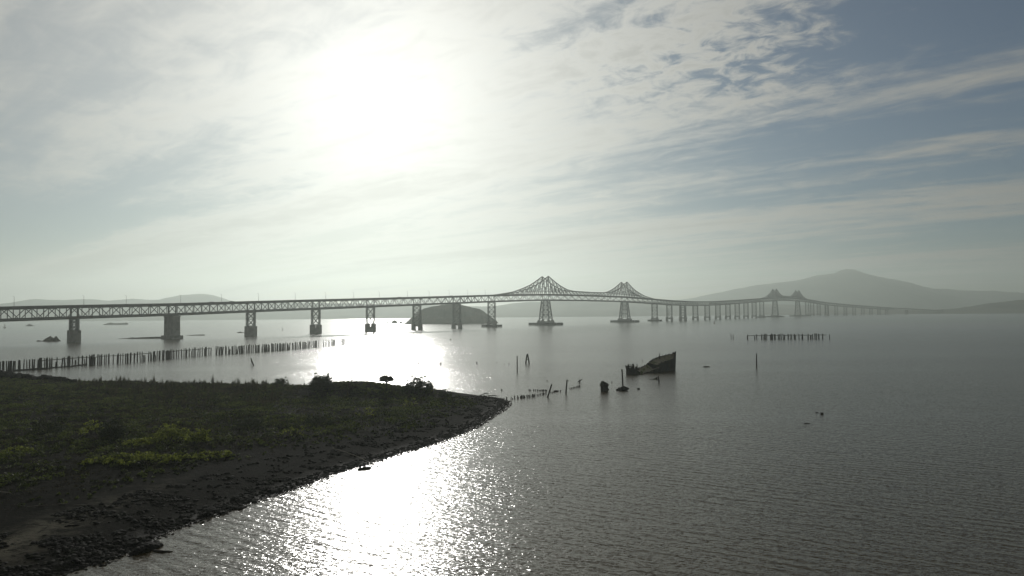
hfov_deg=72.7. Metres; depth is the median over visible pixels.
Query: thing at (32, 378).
rock
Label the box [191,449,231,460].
shrub
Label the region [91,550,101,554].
rock
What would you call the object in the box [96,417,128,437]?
shrub
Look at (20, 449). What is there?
shrub
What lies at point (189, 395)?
grass
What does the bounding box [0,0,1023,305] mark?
sky
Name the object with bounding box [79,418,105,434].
shrub
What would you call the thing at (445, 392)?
shrub
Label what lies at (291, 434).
shrub
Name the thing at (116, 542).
rock
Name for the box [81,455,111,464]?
shrub
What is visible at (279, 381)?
shrub
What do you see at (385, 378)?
shrub
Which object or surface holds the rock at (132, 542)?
on the ground at (26, 526)
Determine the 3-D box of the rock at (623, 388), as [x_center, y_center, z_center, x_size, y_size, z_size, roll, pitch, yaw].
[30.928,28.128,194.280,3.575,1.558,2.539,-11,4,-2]
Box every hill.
[0,294,229,321]
[101,300,914,320]
[891,300,1023,313]
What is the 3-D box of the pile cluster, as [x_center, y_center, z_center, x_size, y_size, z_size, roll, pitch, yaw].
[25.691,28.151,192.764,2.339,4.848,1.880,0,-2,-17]
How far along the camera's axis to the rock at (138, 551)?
63.66 m
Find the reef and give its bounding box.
[120,337,160,338]
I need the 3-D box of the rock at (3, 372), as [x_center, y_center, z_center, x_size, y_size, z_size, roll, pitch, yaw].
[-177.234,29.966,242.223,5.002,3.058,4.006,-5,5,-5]
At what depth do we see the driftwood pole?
104.88 m
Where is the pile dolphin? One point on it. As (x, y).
(527, 356)
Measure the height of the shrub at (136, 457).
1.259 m
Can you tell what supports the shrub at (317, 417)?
on the ground at (26, 526)
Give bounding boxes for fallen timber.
[14,368,47,370]
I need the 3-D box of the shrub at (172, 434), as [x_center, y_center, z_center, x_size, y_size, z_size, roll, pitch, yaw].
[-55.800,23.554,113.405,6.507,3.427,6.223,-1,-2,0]
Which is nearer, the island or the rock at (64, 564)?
the rock at (64, 564)
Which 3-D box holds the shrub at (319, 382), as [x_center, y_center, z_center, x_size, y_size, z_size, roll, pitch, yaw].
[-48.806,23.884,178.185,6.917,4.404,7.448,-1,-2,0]
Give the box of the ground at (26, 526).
[0,376,507,575]
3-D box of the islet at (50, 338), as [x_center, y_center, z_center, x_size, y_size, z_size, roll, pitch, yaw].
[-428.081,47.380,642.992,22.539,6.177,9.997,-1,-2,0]
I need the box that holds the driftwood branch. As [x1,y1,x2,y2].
[153,549,172,552]
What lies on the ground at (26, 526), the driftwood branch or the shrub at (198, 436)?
the shrub at (198, 436)
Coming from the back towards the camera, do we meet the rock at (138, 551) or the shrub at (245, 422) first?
the shrub at (245, 422)
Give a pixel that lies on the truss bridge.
(171, 325)
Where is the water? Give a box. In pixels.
[0,313,1023,575]
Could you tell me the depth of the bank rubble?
98.02 m
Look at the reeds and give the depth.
192.35 m
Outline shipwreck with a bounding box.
[625,351,675,374]
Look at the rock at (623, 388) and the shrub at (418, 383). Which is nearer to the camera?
the shrub at (418, 383)
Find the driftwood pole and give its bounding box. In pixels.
[333,448,378,467]
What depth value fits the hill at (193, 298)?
5214.47 m
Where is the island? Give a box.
[404,304,497,323]
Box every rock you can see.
[0,370,8,375]
[10,374,21,378]
[26,376,37,379]
[60,562,70,566]
[68,558,80,563]
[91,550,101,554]
[111,529,127,534]
[112,540,122,544]
[125,539,139,546]
[128,537,140,540]
[130,547,144,554]
[135,544,153,552]
[140,542,160,549]
[150,521,159,526]
[618,386,628,390]
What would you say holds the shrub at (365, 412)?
on the ground at (26, 526)
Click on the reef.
(142, 338)
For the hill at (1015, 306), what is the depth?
3860.27 m
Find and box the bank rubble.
[82,395,504,532]
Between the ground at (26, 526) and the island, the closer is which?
the ground at (26, 526)
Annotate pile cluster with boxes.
[600,381,608,391]
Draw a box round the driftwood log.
[357,466,370,469]
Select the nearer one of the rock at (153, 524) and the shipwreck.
the rock at (153, 524)
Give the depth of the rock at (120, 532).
68.97 m
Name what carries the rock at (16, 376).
on the ground at (26, 526)
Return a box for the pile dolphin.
[525,354,529,363]
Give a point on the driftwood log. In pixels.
(362, 468)
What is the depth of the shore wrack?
65.93 m
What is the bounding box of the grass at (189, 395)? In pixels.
[0,377,473,510]
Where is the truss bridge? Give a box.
[0,276,943,342]
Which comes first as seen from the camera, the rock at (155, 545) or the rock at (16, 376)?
the rock at (155, 545)
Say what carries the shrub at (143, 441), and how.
on the ground at (26, 526)
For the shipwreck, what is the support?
in the water
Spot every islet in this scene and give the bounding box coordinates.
[37,336,59,340]
[103,323,127,324]
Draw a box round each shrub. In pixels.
[0,445,33,454]
[26,417,70,433]
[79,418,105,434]
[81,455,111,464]
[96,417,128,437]
[102,451,160,465]
[119,437,155,445]
[148,452,190,463]
[150,421,190,443]
[183,428,212,443]
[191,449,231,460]
[230,415,263,428]
[272,377,287,384]
[278,426,303,436]
[302,413,333,424]
[306,373,334,389]
[357,406,373,416]
[378,374,394,386]
[405,375,433,391]
[438,388,451,396]
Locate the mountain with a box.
[678,269,1023,309]
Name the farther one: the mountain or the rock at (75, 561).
the mountain
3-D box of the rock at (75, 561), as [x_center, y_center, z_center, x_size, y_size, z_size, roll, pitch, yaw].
[-38.574,24.155,61.286,1.136,0.754,1.135,3,-3,-35]
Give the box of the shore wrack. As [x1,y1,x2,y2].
[0,489,230,575]
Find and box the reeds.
[15,371,421,409]
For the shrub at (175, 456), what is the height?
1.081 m
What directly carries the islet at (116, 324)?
in the water
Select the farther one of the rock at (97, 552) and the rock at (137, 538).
the rock at (137, 538)
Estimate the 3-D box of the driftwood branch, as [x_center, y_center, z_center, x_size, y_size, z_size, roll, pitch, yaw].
[-32.272,24.325,64.277,1.808,0.259,0.423,-1,-2,7]
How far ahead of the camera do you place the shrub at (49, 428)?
122.75 m
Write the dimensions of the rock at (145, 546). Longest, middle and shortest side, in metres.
1.558 x 1.556 x 1.034 m
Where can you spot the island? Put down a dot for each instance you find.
(440, 314)
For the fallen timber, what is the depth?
290.11 m

